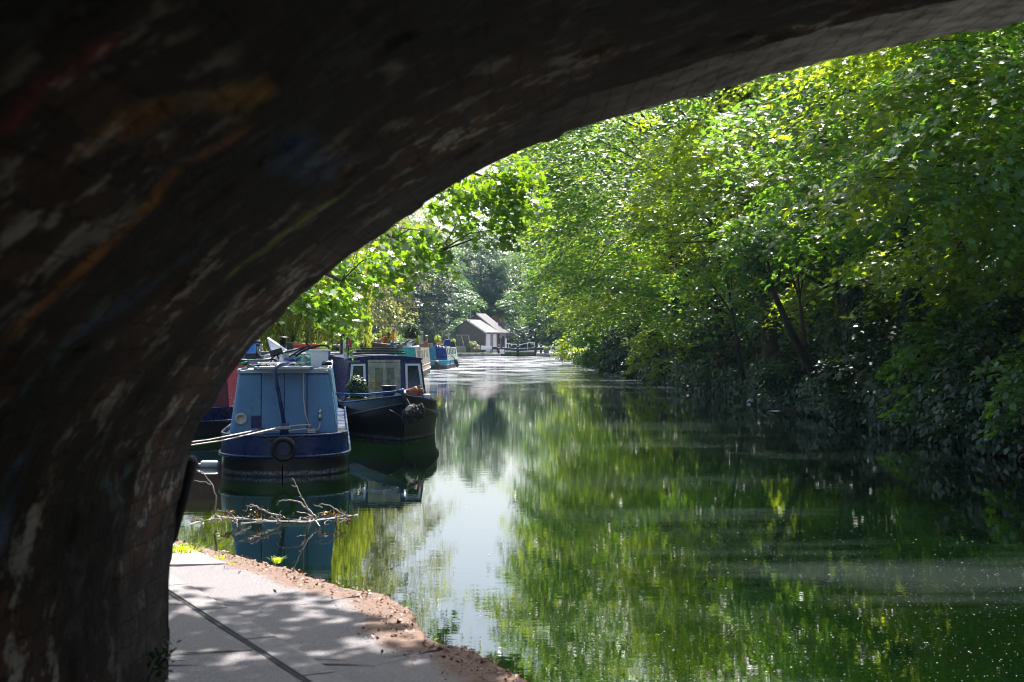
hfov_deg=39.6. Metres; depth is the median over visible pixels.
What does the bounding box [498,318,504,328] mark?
chimney stack
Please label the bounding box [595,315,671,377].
bush
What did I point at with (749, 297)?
bank tree
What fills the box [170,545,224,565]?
towpath slab
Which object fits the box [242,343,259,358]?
water barrel
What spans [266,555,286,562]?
plantain weed
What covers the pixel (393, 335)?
boat chimney
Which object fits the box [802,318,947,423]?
bush
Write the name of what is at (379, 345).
narrowboat
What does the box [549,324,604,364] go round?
bush
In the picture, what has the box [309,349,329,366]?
white crate
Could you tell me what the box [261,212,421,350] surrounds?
hawthorn tree
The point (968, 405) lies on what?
bush
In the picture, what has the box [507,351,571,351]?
footbridge
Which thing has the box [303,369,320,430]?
power cable
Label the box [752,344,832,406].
bush
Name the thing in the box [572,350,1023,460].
bank creeper
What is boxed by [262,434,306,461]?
ring fender
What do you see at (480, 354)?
lock side
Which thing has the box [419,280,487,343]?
lockside tree
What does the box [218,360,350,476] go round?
narrowboat
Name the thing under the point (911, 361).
bush
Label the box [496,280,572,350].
lockside tree
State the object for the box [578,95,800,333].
bank tree
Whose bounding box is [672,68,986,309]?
bank tree
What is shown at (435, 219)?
sky
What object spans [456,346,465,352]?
garden wall
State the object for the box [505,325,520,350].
bush
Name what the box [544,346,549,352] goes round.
planter tub
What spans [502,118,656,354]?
lime tree
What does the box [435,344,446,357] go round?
tarpaulin
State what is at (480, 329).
lock cottage
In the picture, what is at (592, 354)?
bush
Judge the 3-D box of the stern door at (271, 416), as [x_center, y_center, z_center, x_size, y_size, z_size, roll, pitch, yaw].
[-3.858,1.001,22.944,0.355,0.973,0.162,0,0,-7]
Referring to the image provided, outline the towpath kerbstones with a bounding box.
[169,573,351,681]
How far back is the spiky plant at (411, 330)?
63.84 m
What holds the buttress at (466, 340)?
on the lock lawn
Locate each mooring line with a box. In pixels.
[191,426,289,445]
[192,429,259,442]
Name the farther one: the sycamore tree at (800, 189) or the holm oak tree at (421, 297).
the holm oak tree at (421, 297)
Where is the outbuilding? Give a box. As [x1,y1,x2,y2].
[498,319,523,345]
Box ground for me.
[502,346,550,354]
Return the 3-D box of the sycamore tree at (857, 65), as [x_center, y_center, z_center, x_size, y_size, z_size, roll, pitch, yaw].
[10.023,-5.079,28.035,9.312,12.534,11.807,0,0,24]
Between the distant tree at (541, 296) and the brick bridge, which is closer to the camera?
the brick bridge
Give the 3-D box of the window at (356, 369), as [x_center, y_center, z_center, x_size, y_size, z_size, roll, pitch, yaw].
[-3.633,1.007,33.227,0.430,0.943,0.210,0,0,-11]
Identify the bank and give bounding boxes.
[582,271,1023,456]
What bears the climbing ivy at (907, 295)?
attached to the bank
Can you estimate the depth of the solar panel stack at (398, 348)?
34.23 m
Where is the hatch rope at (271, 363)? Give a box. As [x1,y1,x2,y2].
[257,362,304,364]
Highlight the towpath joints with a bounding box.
[169,591,308,681]
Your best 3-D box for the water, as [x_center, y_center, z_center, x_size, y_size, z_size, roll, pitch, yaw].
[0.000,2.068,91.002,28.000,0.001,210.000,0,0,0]
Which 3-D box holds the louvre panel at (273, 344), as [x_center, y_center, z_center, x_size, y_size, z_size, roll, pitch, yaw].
[-4.081,0.155,24.900,0.035,0.240,0.768,-25,30,-26]
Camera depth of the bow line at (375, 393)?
30.01 m
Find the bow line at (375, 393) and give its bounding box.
[335,389,405,395]
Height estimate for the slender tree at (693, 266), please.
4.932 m
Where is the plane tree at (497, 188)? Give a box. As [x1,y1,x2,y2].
[279,154,557,360]
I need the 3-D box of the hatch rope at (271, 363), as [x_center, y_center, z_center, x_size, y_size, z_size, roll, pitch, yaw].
[-3.732,0.362,23.016,0.773,0.052,0.205,0,0,-7]
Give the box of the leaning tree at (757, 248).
[706,215,820,389]
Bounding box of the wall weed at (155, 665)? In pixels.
[146,640,181,681]
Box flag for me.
[343,335,352,359]
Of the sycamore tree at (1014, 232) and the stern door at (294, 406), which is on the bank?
the sycamore tree at (1014, 232)
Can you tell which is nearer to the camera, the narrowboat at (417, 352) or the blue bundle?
the narrowboat at (417, 352)
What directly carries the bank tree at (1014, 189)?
on the bank
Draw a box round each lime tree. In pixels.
[497,131,637,339]
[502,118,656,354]
[508,100,721,349]
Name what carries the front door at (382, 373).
in the narrowboat at (373, 416)
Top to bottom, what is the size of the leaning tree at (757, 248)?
4.720 m
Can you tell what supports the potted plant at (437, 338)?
on the narrowboat at (447, 362)
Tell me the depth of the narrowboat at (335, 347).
57.13 m
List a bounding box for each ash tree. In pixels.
[436,85,872,359]
[492,94,757,354]
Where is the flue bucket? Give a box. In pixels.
[381,385,396,396]
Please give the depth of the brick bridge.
3.58 m
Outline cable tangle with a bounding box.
[247,364,274,366]
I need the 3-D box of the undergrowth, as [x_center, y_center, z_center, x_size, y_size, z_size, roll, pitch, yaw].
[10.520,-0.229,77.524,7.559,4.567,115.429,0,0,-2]
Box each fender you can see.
[198,460,219,466]
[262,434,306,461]
[389,398,425,424]
[434,357,440,369]
[452,356,458,366]
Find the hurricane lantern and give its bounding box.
[255,340,260,357]
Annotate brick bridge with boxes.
[0,0,1023,681]
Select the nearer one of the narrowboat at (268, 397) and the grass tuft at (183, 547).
the grass tuft at (183, 547)
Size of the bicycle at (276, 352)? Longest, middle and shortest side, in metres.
1.581 x 0.894 x 0.515 m
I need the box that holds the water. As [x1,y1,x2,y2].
[177,356,1023,681]
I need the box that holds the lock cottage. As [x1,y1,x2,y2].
[449,307,509,352]
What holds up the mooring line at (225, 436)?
attached to the narrowboat at (268, 397)
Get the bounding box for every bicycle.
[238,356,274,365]
[252,330,329,368]
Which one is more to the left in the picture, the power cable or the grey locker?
the grey locker
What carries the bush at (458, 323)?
on the lock lawn
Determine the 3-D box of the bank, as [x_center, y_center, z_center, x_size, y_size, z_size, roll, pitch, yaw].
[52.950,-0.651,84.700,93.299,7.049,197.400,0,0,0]
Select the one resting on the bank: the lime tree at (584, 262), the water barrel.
the lime tree at (584, 262)
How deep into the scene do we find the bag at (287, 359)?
23.51 m
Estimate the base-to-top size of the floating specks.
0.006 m
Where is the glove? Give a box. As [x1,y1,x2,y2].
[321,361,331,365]
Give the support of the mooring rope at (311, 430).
attached to the narrowboat at (268, 397)
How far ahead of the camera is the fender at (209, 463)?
23.94 m
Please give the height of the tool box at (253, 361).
0.136 m
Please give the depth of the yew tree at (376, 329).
103.49 m
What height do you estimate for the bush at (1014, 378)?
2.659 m
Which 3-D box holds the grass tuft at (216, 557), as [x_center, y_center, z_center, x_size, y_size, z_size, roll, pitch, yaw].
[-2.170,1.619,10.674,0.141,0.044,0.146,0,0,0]
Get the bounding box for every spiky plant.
[381,327,397,343]
[397,321,425,343]
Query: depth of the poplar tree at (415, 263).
168.08 m
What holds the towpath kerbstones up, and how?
on the towpath at (326, 632)
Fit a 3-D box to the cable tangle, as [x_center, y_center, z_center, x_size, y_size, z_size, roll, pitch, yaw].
[-3.987,0.404,23.086,0.684,0.051,0.330,0,0,-37]
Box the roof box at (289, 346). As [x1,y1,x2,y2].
[286,343,300,349]
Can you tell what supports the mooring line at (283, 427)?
attached to the narrowboat at (268, 397)
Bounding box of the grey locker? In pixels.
[259,351,269,355]
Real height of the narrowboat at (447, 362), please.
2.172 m
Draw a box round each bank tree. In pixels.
[575,101,752,319]
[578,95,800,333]
[633,77,869,321]
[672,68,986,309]
[754,35,1019,286]
[921,30,1022,251]
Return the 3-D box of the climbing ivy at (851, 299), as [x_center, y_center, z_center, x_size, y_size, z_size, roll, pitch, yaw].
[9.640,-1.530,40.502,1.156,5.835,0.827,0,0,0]
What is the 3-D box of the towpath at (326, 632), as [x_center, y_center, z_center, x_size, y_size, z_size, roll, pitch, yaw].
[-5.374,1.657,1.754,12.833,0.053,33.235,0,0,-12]
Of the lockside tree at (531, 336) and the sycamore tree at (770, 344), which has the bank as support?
the sycamore tree at (770, 344)
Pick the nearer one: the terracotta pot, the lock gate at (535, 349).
the terracotta pot
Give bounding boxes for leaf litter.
[176,539,529,681]
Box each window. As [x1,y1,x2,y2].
[348,364,365,397]
[405,364,423,391]
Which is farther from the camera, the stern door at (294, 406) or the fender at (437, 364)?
the fender at (437, 364)
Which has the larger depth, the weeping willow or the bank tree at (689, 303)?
the bank tree at (689, 303)
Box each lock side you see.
[458,352,500,355]
[536,352,570,355]
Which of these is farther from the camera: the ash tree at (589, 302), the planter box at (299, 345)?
the ash tree at (589, 302)
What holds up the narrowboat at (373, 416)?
on the water
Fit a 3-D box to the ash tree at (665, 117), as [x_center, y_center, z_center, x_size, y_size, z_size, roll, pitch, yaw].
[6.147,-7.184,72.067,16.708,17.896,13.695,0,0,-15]
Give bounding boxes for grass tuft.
[173,541,208,552]
[215,553,230,558]
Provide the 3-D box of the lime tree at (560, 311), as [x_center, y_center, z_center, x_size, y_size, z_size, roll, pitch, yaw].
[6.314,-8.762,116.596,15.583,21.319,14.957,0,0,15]
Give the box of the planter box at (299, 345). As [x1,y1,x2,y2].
[293,344,318,349]
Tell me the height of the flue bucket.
0.290 m
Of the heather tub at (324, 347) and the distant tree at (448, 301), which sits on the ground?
the distant tree at (448, 301)
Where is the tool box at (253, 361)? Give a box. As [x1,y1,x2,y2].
[247,359,268,367]
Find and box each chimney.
[277,336,288,347]
[340,334,345,353]
[392,329,395,341]
[418,332,422,343]
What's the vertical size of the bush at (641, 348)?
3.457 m
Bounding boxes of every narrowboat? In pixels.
[195,351,259,435]
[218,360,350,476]
[301,344,339,350]
[301,350,339,360]
[332,352,438,440]
[354,342,395,354]
[396,346,430,374]
[429,344,457,368]
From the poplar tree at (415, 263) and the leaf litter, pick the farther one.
the poplar tree at (415, 263)
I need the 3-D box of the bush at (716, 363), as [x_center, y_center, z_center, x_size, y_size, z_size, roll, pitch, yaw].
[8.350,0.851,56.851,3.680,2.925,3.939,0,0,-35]
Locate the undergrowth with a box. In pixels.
[590,266,1023,452]
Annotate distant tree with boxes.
[408,221,470,342]
[445,216,515,324]
[486,244,547,348]
[520,259,574,342]
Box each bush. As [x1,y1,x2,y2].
[345,375,367,400]
[447,318,466,337]
[466,341,479,351]
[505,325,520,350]
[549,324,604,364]
[571,314,639,370]
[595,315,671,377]
[618,320,702,384]
[673,326,756,393]
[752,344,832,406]
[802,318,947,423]
[874,304,1023,429]
[922,294,1023,453]
[966,331,1023,449]
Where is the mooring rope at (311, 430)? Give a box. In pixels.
[255,424,315,433]
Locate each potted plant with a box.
[376,333,381,342]
[382,335,388,343]
[434,335,440,343]
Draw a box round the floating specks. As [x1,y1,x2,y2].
[369,386,1021,678]
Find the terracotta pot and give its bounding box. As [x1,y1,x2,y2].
[406,385,424,396]
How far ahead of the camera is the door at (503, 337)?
195.13 m
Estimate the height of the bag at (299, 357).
0.182 m
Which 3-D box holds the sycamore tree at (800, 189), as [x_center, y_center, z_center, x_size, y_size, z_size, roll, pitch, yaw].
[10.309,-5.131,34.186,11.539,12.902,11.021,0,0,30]
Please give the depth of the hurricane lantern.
24.17 m
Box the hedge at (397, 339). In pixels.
[259,330,410,350]
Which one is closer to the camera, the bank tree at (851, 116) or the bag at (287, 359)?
the bag at (287, 359)
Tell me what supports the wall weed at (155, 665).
attached to the brick bridge
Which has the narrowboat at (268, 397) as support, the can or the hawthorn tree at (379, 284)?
the can
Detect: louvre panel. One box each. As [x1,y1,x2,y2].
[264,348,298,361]
[267,337,288,356]
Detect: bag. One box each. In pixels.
[278,357,297,365]
[290,355,310,365]
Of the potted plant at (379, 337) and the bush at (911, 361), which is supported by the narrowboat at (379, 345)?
the potted plant at (379, 337)
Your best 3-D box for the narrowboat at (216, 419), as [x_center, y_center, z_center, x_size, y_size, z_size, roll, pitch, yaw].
[-7.954,1.389,39.073,2.180,2.152,15.056,0,0,-5]
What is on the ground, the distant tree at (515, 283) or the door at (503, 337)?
the distant tree at (515, 283)
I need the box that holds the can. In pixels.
[244,353,255,366]
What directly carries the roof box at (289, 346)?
on the narrowboat at (330, 358)
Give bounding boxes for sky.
[317,47,1021,340]
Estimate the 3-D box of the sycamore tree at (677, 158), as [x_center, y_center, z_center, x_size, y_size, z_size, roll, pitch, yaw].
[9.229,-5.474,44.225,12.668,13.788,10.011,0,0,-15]
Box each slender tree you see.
[674,230,781,379]
[733,216,840,375]
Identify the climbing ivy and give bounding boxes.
[831,197,870,372]
[883,174,932,393]
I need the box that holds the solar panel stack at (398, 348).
[352,345,405,353]
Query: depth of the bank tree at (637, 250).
114.88 m
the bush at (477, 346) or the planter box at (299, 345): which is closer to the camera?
the planter box at (299, 345)
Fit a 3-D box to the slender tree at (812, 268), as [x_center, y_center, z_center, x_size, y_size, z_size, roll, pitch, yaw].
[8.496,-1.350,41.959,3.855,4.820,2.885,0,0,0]
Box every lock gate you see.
[481,343,517,355]
[517,342,576,355]
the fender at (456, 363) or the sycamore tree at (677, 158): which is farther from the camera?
the fender at (456, 363)
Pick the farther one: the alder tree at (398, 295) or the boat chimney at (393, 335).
the alder tree at (398, 295)
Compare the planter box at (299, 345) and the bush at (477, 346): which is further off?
the bush at (477, 346)
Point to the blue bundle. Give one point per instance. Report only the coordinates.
(446, 342)
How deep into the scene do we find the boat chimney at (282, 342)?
40.92 m
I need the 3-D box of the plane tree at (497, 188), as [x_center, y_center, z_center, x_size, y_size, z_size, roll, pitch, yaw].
[-6.149,-3.563,26.330,14.110,11.214,19.148,0,0,0]
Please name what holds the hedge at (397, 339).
on the left bank
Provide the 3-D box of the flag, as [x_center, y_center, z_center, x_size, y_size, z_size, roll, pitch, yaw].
[-3.859,0.122,33.506,0.220,0.640,0.064,0,0,0]
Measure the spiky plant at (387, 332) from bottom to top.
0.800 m
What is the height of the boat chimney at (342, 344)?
0.640 m
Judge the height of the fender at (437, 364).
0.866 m
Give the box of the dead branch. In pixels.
[185,470,357,525]
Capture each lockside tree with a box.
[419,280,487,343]
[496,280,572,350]
[539,283,622,350]
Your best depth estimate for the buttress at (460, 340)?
188.00 m
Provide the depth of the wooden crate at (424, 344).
81.81 m
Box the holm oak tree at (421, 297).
[356,259,459,343]
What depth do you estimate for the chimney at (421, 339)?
74.97 m
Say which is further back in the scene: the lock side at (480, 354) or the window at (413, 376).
the lock side at (480, 354)
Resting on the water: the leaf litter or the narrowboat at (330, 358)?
the narrowboat at (330, 358)
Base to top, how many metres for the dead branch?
0.657 m
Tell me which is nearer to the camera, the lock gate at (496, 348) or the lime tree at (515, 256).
the lime tree at (515, 256)
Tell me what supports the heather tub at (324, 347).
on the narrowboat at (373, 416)
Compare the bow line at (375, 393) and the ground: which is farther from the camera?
the ground
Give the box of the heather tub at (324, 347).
[318,342,331,356]
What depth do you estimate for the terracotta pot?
31.36 m
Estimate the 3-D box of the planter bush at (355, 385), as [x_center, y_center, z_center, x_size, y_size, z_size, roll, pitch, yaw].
[-3.551,1.130,32.502,0.532,0.741,0.560,0,0,0]
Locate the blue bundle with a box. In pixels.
[443,339,450,345]
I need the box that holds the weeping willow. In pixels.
[258,247,373,352]
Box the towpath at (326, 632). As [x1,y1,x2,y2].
[168,540,527,681]
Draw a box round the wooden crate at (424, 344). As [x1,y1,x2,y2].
[419,342,427,346]
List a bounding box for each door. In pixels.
[262,373,283,433]
[285,373,306,432]
[370,362,397,397]
[502,336,504,351]
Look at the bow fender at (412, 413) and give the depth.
29.60 m
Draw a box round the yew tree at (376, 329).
[357,215,427,340]
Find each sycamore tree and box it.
[477,64,871,362]
[599,35,980,345]
[692,29,1023,356]
[762,26,1023,328]
[821,22,1023,289]
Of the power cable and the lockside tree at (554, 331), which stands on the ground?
the lockside tree at (554, 331)
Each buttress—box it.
[456,335,463,345]
[463,335,471,351]
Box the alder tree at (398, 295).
[337,192,460,343]
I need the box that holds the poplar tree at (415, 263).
[362,216,427,333]
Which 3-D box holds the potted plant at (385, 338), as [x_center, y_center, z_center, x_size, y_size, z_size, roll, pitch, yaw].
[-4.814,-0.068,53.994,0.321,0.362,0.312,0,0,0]
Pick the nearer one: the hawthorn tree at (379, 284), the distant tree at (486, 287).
the hawthorn tree at (379, 284)
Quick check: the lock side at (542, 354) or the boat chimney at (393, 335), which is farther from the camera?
the lock side at (542, 354)

